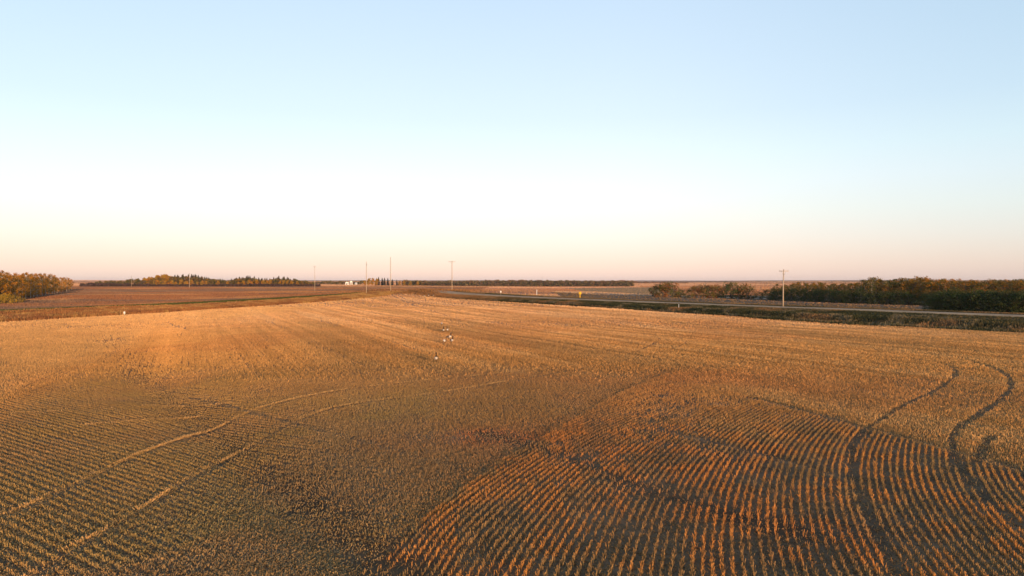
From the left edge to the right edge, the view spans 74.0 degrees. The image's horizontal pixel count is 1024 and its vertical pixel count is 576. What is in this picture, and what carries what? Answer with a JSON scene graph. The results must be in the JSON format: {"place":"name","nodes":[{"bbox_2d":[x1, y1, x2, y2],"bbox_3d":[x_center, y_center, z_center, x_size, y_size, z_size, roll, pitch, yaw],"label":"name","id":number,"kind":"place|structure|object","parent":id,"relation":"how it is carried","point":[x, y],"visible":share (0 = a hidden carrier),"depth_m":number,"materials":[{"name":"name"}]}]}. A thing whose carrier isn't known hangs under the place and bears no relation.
{"place":"outdoors","nodes":[
{"label":"outdoors","id":0,"kind":"place"},
{"bbox_2d":[0,280,1023,575],"bbox_3d":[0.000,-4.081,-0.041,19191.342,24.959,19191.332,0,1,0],"label":"ground","id":1,"kind":"structure","parent":0,"point":[538,560],"depth_m":24.89,"materials":[{"name":"soil"}]},
{"bbox_2d":[0,273,8,296],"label":"aspen tree","id":2,"kind":"object","parent":1,"relation":"on","point":[4,283],"visible":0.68,"depth_m":239.26,"materials":[{"name":"orange plant"}]},
{"bbox_2d":[0,293,13,303],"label":"yellow shrub","id":3,"kind":"object","parent":1,"relation":"on","point":[7,295],"visible":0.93,"depth_m":224.41,"materials":[{"name":"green plant"}]},
{"bbox_2d":[4,275,12,297],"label":"aspen tree","id":4,"kind":"object","parent":1,"relation":"on","point":[8,277],"visible":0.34,"depth_m":246.18,"materials":[{"name":"orange plant"}]},
{"bbox_2d":[0,294,16,302],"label":"yellow shrub","id":5,"kind":"object","parent":1,"relation":"on","point":[7,298],"visible":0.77,"depth_m":228.15,"materials":[{"name":"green plant"}]},
{"bbox_2d":[5,275,17,297],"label":"aspen tree","id":6,"kind":"object","parent":1,"relation":"on","point":[14,288],"visible":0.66,"depth_m":249.84,"materials":[{"name":"orange plant"}]},
{"bbox_2d":[11,278,21,300],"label":"aspen tree","id":7,"kind":"object","parent":1,"relation":"on","point":[18,288],"visible":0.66,"depth_m":253.65,"materials":[{"name":"orange plant"}]},
{"bbox_2d":[14,274,26,299],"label":"aspen tree","id":8,"kind":"object","parent":1,"relation":"on","point":[21,291],"visible":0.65,"depth_m":259.97,"materials":[{"name":"orange plant"}]},
{"bbox_2d":[19,274,29,297],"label":"aspen tree","id":9,"kind":"object","parent":1,"relation":"on","point":[22,276],"visible":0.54,"depth_m":267.23,"materials":[{"name":"orange plant"}]},
{"bbox_2d":[20,272,31,298],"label":"aspen tree","id":10,"kind":"object","parent":1,"relation":"on","point":[28,292],"visible":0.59,"depth_m":275.14,"materials":[{"name":"orange plant"}]},
{"bbox_2d":[25,278,36,297],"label":"aspen tree","id":11,"kind":"object","parent":1,"relation":"on","point":[32,285],"visible":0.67,"depth_m":283.17,"materials":[{"name":"orange plant"}]},
{"bbox_2d":[29,273,41,296],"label":"aspen tree","id":12,"kind":"object","parent":1,"relation":"on","point":[35,274],"visible":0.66,"depth_m":292.23,"materials":[{"name":"orange plant"}]},
{"bbox_2d":[33,273,43,293],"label":"aspen tree","id":13,"kind":"object","parent":1,"relation":"on","point":[38,282],"visible":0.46,"depth_m":301.35,"materials":[{"name":"orange plant"}]},
{"bbox_2d":[38,275,49,295],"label":"aspen tree","id":14,"kind":"object","parent":1,"relation":"on","point":[43,280],"visible":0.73,"depth_m":311.68,"materials":[{"name":"orange plant"}]},
{"bbox_2d":[40,273,52,294],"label":"aspen tree","id":15,"kind":"object","parent":1,"relation":"on","point":[48,288],"visible":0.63,"depth_m":323.20,"materials":[{"name":"orange plant"}]},
{"bbox_2d":[42,274,54,292],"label":"aspen tree","id":16,"kind":"object","parent":1,"relation":"on","point":[50,282],"visible":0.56,"depth_m":336.25,"materials":[{"name":"orange plant"}]},
{"bbox_2d":[48,274,57,293],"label":"aspen tree","id":17,"kind":"object","parent":1,"relation":"on","point":[53,282],"visible":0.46,"depth_m":348.91,"materials":[{"name":"orange plant"}]},
{"bbox_2d":[50,275,59,292],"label":"aspen tree","id":18,"kind":"object","parent":1,"relation":"on","point":[55,284],"visible":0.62,"depth_m":365.44,"materials":[{"name":"orange plant"}]},
{"bbox_2d":[79,282,320,286],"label":"distant brush","id":19,"kind":"object","parent":1,"relation":"on","point":[184,285],"visible":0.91,"depth_m":832.47,"materials":[{"name":"brown plant"}]},
{"bbox_2d":[0,291,401,321],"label":"bank grass","id":20,"kind":"structure","parent":1,"relation":"on","point":[20,314],"depth_m":179.38,"materials":[{"name":"plant"}]},
{"bbox_2d":[140,276,314,284],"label":"distant wood","id":21,"kind":"object","parent":1,"relation":"on","point":[196,280],"visible":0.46,"depth_m":864.36,"materials":[{"name":"green plant"}]},
{"bbox_2d":[0,286,486,308],"bbox_3d":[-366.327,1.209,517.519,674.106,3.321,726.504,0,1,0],"label":"pasture cover","id":22,"kind":"object","parent":1,"relation":"on","point":[91,295],"visible":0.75,"depth_m":329.15,"materials":[{"name":"brown plant"}]},
{"bbox_2d":[307,280,367,284],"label":"distant brush","id":23,"kind":"object","parent":1,"relation":"on","point":[338,282],"visible":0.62,"depth_m":1437.22,"materials":[{"name":"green plant"}]},
{"bbox_2d":[310,288,533,294],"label":"crest weeds","id":24,"kind":"object","parent":1,"relation":"on","point":[409,291],"visible":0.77,"depth_m":317.56,"materials":[{"name":"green plant"}]},
{"bbox_2d":[0,293,1023,575],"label":"crop stubble","id":25,"kind":"object","parent":1,"relation":"on","point":[822,349],"visible":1,"depth_m":37.48,"materials":[{"name":"plant"}]},
{"bbox_2d":[13,280,1018,308],"bbox_3d":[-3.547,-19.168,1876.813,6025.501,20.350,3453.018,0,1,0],"label":"field cover","id":26,"kind":"object","parent":1,"relation":"on","point":[615,291],"visible":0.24,"depth_m":671.51,"materials":[{"name":"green plant"}]},
{"bbox_2d":[403,279,633,286],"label":"distant wood","id":27,"kind":"object","parent":1,"relation":"on","point":[579,283],"visible":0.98,"depth_m":1083.82,"materials":[{"name":"green plant"}]},
{"bbox_2d":[617,280,686,282],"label":"distant wood","id":28,"kind":"object","parent":1,"relation":"on","point":[652,282],"visible":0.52,"depth_m":2013.48,"materials":[{"name":"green plant"}]},
{"bbox_2d":[649,284,664,296],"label":"autumn shrub","id":29,"kind":"object","parent":1,"relation":"on","point":[659,288],"visible":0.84,"depth_m":274.10,"materials":[{"name":"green plant"}]},
{"bbox_2d":[654,280,672,296],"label":"autumn shrub","id":30,"kind":"object","parent":1,"relation":"on","point":[665,291],"visible":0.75,"depth_m":273.24,"materials":[{"name":"brown plant"}]},
{"bbox_2d":[662,282,679,296],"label":"autumn shrub","id":31,"kind":"object","parent":1,"relation":"on","point":[672,291],"visible":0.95,"depth_m":270.63,"materials":[{"name":"brown plant"}]},
{"bbox_2d":[689,285,702,297],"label":"autumn shrub","id":32,"kind":"object","parent":1,"relation":"on","point":[693,293],"visible":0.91,"depth_m":266.93,"materials":[{"name":"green plant"}]},
{"bbox_2d":[693,285,712,297],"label":"autumn shrub","id":33,"kind":"object","parent":1,"relation":"on","point":[703,288],"visible":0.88,"depth_m":266.27,"materials":[{"name":"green plant"}]},
{"bbox_2d":[700,283,719,297],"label":"autumn shrub","id":34,"kind":"object","parent":1,"relation":"on","point":[709,286],"visible":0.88,"depth_m":264.04,"materials":[{"name":"brown plant"}]},
{"bbox_2d":[708,285,726,297],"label":"autumn shrub","id":35,"kind":"object","parent":1,"relation":"on","point":[716,288],"visible":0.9,"depth_m":262.59,"materials":[{"name":"brown plant"}]},
{"bbox_2d":[412,290,1023,332],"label":"ditch grass","id":36,"kind":"structure","parent":1,"relation":"on","point":[940,321],"depth_m":147.98,"materials":[{"name":"plant"}]},
{"bbox_2d":[779,269,785,305],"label":"utility pole","id":37,"kind":"object","parent":36,"relation":"on","point":[783,288],"visible":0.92,"depth_m":172.57,"materials":[{"name":"brown wood"}]},
{"bbox_2d":[716,286,732,297],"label":"willow bush","id":38,"kind":"object","parent":1,"relation":"on","point":[721,295],"visible":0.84,"depth_m":262.59,"materials":[{"name":"green plant"}]},
{"bbox_2d":[723,281,741,298],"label":"willow bush","id":39,"kind":"object","parent":1,"relation":"on","point":[733,292],"visible":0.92,"depth_m":261.03,"materials":[{"name":"green plant"}]},
{"bbox_2d":[729,282,753,298],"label":"autumn shrub","id":40,"kind":"object","parent":1,"relation":"on","point":[745,287],"visible":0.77,"depth_m":261.56,"materials":[{"name":"brown plant"}]},
{"bbox_2d":[740,286,757,298],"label":"willow bush","id":41,"kind":"object","parent":1,"relation":"on","point":[749,296],"visible":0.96,"depth_m":259.02,"materials":[{"name":"green plant"}]},
{"bbox_2d":[762,289,775,299],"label":"willow bush","id":42,"kind":"object","parent":1,"relation":"on","point":[767,293],"visible":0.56,"depth_m":253.05,"materials":[{"name":"green plant"}]},
{"bbox_2d":[765,288,782,299],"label":"willow bush","id":43,"kind":"object","parent":1,"relation":"on","point":[773,294],"visible":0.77,"depth_m":242.24,"materials":[{"name":"green plant"}]},
{"bbox_2d":[769,289,784,299],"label":"willow bush","id":44,"kind":"object","parent":1,"relation":"on","point":[776,294],"visible":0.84,"depth_m":240.47,"materials":[{"name":"green plant"}]},
{"bbox_2d":[784,286,799,300],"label":"willow bush","id":45,"kind":"object","parent":1,"relation":"on","point":[792,290],"visible":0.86,"depth_m":233.88,"materials":[{"name":"green plant"}]},
{"bbox_2d":[793,289,809,300],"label":"willow bush","id":46,"kind":"object","parent":1,"relation":"on","point":[798,293],"visible":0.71,"depth_m":229.43,"materials":[{"name":"green plant"}]},
{"bbox_2d":[801,288,817,301],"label":"willow bush","id":47,"kind":"object","parent":1,"relation":"on","point":[808,294],"visible":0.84,"depth_m":225.04,"materials":[{"name":"green plant"}]},
{"bbox_2d":[805,288,824,301],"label":"willow bush","id":48,"kind":"object","parent":1,"relation":"on","point":[817,294],"visible":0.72,"depth_m":223.87,"materials":[{"name":"green plant"}]},
{"bbox_2d":[810,287,827,301],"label":"willow bush","id":49,"kind":"object","parent":1,"relation":"on","point":[820,293],"visible":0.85,"depth_m":222.16,"materials":[{"name":"green plant"}]},
{"bbox_2d":[819,288,838,301],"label":"willow bush","id":50,"kind":"object","parent":1,"relation":"on","point":[831,290],"visible":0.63,"depth_m":218.89,"materials":[{"name":"green plant"}]},
{"bbox_2d":[827,291,844,301],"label":"willow bush","id":51,"kind":"object","parent":1,"relation":"on","point":[833,297],"visible":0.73,"depth_m":215.13,"materials":[{"name":"green plant"}]},
{"bbox_2d":[832,290,849,302],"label":"willow bush","id":52,"kind":"object","parent":1,"relation":"on","point":[837,293],"visible":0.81,"depth_m":212.54,"materials":[{"name":"green plant"}]},
{"bbox_2d":[837,289,858,303],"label":"willow bush","id":53,"kind":"object","parent":1,"relation":"on","point":[841,294],"visible":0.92,"depth_m":210.14,"materials":[{"name":"green plant"}]},
{"bbox_2d":[842,286,864,302],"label":"willow bush","id":54,"kind":"object","parent":1,"relation":"on","point":[857,292],"visible":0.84,"depth_m":209.94,"materials":[{"name":"green plant"}]},
{"bbox_2d":[853,291,873,303],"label":"willow bush","id":55,"kind":"object","parent":1,"relation":"on","point":[859,293],"visible":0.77,"depth_m":206.92,"materials":[{"name":"green plant"}]},
{"bbox_2d":[860,292,877,303],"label":"willow bush","id":56,"kind":"object","parent":1,"relation":"on","point":[869,301],"visible":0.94,"depth_m":204.03,"materials":[{"name":"green plant"}]},
{"bbox_2d":[862,280,881,303],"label":"aspen tree","id":57,"kind":"object","parent":1,"relation":"on","point":[871,287],"visible":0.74,"depth_m":207.22,"materials":[{"name":"green plant"}]},
{"bbox_2d":[863,276,880,301],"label":"aspen tree","id":58,"kind":"object","parent":1,"relation":"on","point":[874,279],"visible":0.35,"depth_m":218.38,"materials":[{"name":"green plant"}]},
{"bbox_2d":[868,290,886,303],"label":"willow bush","id":59,"kind":"object","parent":1,"relation":"on","point":[877,296],"visible":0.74,"depth_m":202.65,"materials":[{"name":"green plant"}]},
{"bbox_2d":[873,281,883,299],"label":"aspen tree","id":60,"kind":"object","parent":1,"relation":"on","point":[877,282],"visible":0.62,"depth_m":208.85,"materials":[{"name":"green plant"}]},
{"bbox_2d":[870,278,887,300],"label":"aspen tree","id":61,"kind":"object","parent":1,"relation":"on","point":[880,281],"visible":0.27,"depth_m":217.47,"materials":[{"name":"green plant"}]},
{"bbox_2d":[877,282,891,299],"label":"aspen tree","id":62,"kind":"object","parent":1,"relation":"on","point":[885,285],"visible":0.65,"depth_m":205.98,"materials":[{"name":"green plant"}]},
{"bbox_2d":[875,291,896,303],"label":"willow bush","id":63,"kind":"object","parent":1,"relation":"on","point":[885,296],"visible":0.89,"depth_m":200.10,"materials":[{"name":"green plant"}]},
{"bbox_2d":[879,290,899,303],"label":"willow bush","id":64,"kind":"object","parent":1,"relation":"on","point":[891,302],"visible":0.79,"depth_m":200.20,"materials":[{"name":"green plant"}]},
{"bbox_2d":[884,282,900,300],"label":"aspen tree","id":65,"kind":"object","parent":1,"relation":"on","point":[893,285],"visible":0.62,"depth_m":205.64,"materials":[{"name":"green plant"}]},
{"bbox_2d":[889,282,904,298],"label":"aspen tree","id":66,"kind":"object","parent":1,"relation":"on","point":[898,285],"visible":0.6,"depth_m":203.96,"materials":[{"name":"green plant"}]},
{"bbox_2d":[889,289,909,304],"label":"willow bush","id":67,"kind":"object","parent":1,"relation":"on","point":[896,292],"visible":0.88,"depth_m":198.05,"materials":[{"name":"green plant"}]},
{"bbox_2d":[895,277,909,297],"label":"aspen tree","id":68,"kind":"object","parent":1,"relation":"on","point":[900,280],"visible":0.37,"depth_m":210.96,"materials":[{"name":"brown plant"}]},
{"bbox_2d":[897,293,915,304],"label":"willow bush","id":69,"kind":"object","parent":1,"relation":"on","point":[905,299],"visible":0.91,"depth_m":196.05,"materials":[{"name":"green plant"}]},
{"bbox_2d":[897,282,915,303],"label":"aspen tree","id":70,"kind":"object","parent":1,"relation":"on","point":[907,288],"visible":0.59,"depth_m":201.05,"materials":[{"name":"green plant"}]},
{"bbox_2d":[900,292,919,304],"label":"willow bush","id":71,"kind":"object","parent":1,"relation":"on","point":[911,296],"visible":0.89,"depth_m":195.20,"materials":[{"name":"green plant"}]},
{"bbox_2d":[901,278,923,300],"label":"aspen tree","id":72,"kind":"object","parent":1,"relation":"on","point":[910,281],"visible":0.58,"depth_m":200.26,"materials":[{"name":"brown plant"}]},
{"bbox_2d":[911,281,925,301],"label":"aspen tree","id":73,"kind":"object","parent":1,"relation":"on","point":[920,285],"visible":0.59,"depth_m":199.49,"materials":[{"name":"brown plant"}]},
{"bbox_2d":[914,292,933,305],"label":"willow bush","id":74,"kind":"object","parent":1,"relation":"on","point":[921,294],"visible":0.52,"depth_m":191.97,"materials":[{"name":"green plant"}]},
{"bbox_2d":[919,279,936,298],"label":"aspen tree","id":75,"kind":"object","parent":1,"relation":"on","point":[927,285],"visible":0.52,"depth_m":196.48,"materials":[{"name":"brown plant"}]},
{"bbox_2d":[922,299,937,309],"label":"willow bush","id":76,"kind":"object","parent":1,"relation":"on","point":[925,307],"visible":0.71,"depth_m":156.37,"materials":[{"name":"green plant"}]},
{"bbox_2d":[923,282,938,296],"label":"aspen tree","id":77,"kind":"object","parent":1,"relation":"on","point":[931,285],"visible":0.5,"depth_m":194.23,"materials":[{"name":"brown plant"}]},
{"bbox_2d":[921,294,946,309],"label":"willow bush","id":78,"kind":"object","parent":1,"relation":"on","point":[930,298],"visible":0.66,"depth_m":155.25,"materials":[{"name":"green plant"}]},
{"bbox_2d":[930,280,944,293],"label":"aspen tree","id":79,"kind":"object","parent":1,"relation":"on","point":[938,283],"visible":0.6,"depth_m":194.69,"materials":[{"name":"brown plant"}]},
{"bbox_2d":[928,295,953,309],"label":"willow bush","id":80,"kind":"object","parent":1,"relation":"on","point":[939,301],"visible":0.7,"depth_m":153.59,"materials":[{"name":"green plant"}]},
{"bbox_2d":[928,291,957,309],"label":"willow bush","id":81,"kind":"object","parent":1,"relation":"on","point":[934,297],"visible":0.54,"depth_m":153.70,"materials":[{"name":"green plant"}]},
{"bbox_2d":[941,278,951,291],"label":"aspen tree","id":82,"kind":"object","parent":1,"relation":"on","point":[944,282],"visible":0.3,"depth_m":200.53,"materials":[{"name":"brown plant"}]},
{"bbox_2d":[929,286,965,310],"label":"willow bush","id":83,"kind":"object","parent":1,"relation":"on","point":[944,294],"visible":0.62,"depth_m":153.29,"materials":[{"name":"green plant"}]},
{"bbox_2d":[940,292,971,310],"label":"willow bush","id":84,"kind":"object","parent":1,"relation":"on","point":[955,298],"visible":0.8,"depth_m":150.02,"materials":[{"name":"green plant"}]},
{"bbox_2d":[939,291,974,310],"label":"willow bush","id":85,"kind":"object","parent":1,"relation":"on","point":[953,302],"visible":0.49,"depth_m":151.86,"materials":[{"name":"green plant"}]},
{"bbox_2d":[957,280,973,292],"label":"aspen tree","id":86,"kind":"object","parent":1,"relation":"on","point":[965,283],"visible":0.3,"depth_m":189.11,"materials":[{"name":"brown plant"}]},
{"bbox_2d":[952,290,985,310],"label":"willow bush","id":87,"kind":"object","parent":1,"relation":"on","point":[963,293],"visible":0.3,"depth_m":150.30,"materials":[{"name":"green plant"}]},
{"bbox_2d":[955,292,983,310],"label":"willow bush","id":88,"kind":"object","parent":1,"relation":"on","point":[964,308],"visible":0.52,"depth_m":149.37,"materials":[{"name":"green plant"}]},
{"bbox_2d":[965,280,983,293],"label":"aspen tree","id":89,"kind":"object","parent":1,"relation":"on","point":[971,283],"visible":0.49,"depth_m":185.10,"materials":[{"name":"brown plant"}]},
{"bbox_2d":[965,288,1001,311],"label":"willow bush","id":90,"kind":"object","parent":1,"relation":"on","point":[975,293],"visible":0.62,"depth_m":146.59,"materials":[{"name":"green plant"}]},
{"bbox_2d":[966,290,1000,309],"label":"willow bush","id":91,"kind":"object","parent":1,"relation":"on","point":[982,297],"visible":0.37,"depth_m":147.38,"materials":[{"name":"green plant"}]},
{"bbox_2d":[975,283,991,292],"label":"aspen tree","id":92,"kind":"object","parent":1,"relation":"on","point":[982,284],"visible":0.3,"depth_m":182.73,"materials":[{"name":"brown plant"}]},
{"bbox_2d":[966,289,1002,310],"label":"willow bush","id":93,"kind":"object","parent":1,"relation":"on","point":[973,306],"visible":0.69,"depth_m":146.41,"materials":[{"name":"green plant"}]},
{"bbox_2d":[986,282,1005,292],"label":"aspen tree","id":94,"kind":"object","parent":1,"relation":"on","point":[995,285],"visible":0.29,"depth_m":183.05,"materials":[{"name":"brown plant"}]},
{"bbox_2d":[981,288,1018,311],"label":"willow bush","id":95,"kind":"object","parent":1,"relation":"on","point":[994,299],"visible":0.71,"depth_m":143.39,"materials":[{"name":"green plant"}]},
{"bbox_2d":[994,282,1014,292],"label":"aspen tree","id":96,"kind":"object","parent":1,"relation":"on","point":[1002,285],"visible":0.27,"depth_m":179.83,"materials":[{"name":"brown plant"}]},
{"bbox_2d":[989,292,1021,312],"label":"willow bush","id":97,"kind":"object","parent":1,"relation":"on","point":[1004,303],"visible":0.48,"depth_m":143.01,"materials":[{"name":"green plant"}]},
{"bbox_2d":[991,291,1020,311],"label":"willow bush","id":98,"kind":"object","parent":1,"relation":"on","point":[1004,301],"visible":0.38,"depth_m":143.81,"materials":[{"name":"green plant"}]},
{"bbox_2d":[996,294,1023,312],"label":"willow bush","id":99,"kind":"object","parent":1,"relation":"on","point":[1016,300],"visible":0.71,"depth_m":141.26,"materials":[{"name":"green plant"}]},
{"bbox_2d":[998,289,1023,311],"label":"willow bush","id":100,"kind":"object","parent":1,"relation":"on","point":[1007,308],"visible":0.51,"depth_m":141.87,"materials":[{"name":"green plant"}]},
{"bbox_2d":[999,290,1023,312],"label":"willow bush","id":101,"kind":"object","parent":1,"relation":"on","point":[1011,303],"visible":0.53,"depth_m":141.46,"materials":[{"name":"green plant"}]},
{"bbox_2d":[1005,281,1019,291],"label":"aspen tree","id":102,"kind":"object","parent":1,"relation":"on","point":[1010,284],"visible":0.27,"depth_m":179.52,"materials":[{"name":"brown plant"}]},
{"bbox_2d":[1003,291,1023,312],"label":"willow bush","id":103,"kind":"object","parent":1,"relation":"on","point":[1016,302],"visible":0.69,"depth_m":139.85,"materials":[{"name":"green plant"}]},
{"bbox_2d":[1008,292,1023,312],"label":"willow bush","id":104,"kind":"object","parent":1,"relation":"on","point":[1017,302],"visible":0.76,"depth_m":140.29,"materials":[{"name":"green plant"}]},
{"bbox_2d":[1013,280,1023,290],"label":"aspen tree","id":105,"kind":"object","parent":1,"relation":"on","point":[1017,287],"visible":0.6,"depth_m":177.35,"materials":[{"name":"orange plant"}]},
{"bbox_2d":[0,0,1023,280],"label":"sky","id":106,"kind":"structure","parent":0,"point":[554,140],"materials":[{"name":"blue"}]},
{"bbox_2d":[430,290,1023,316],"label":"gravel road","id":107,"kind":"structure","parent":0,"point":[899,311],"depth_m":172.99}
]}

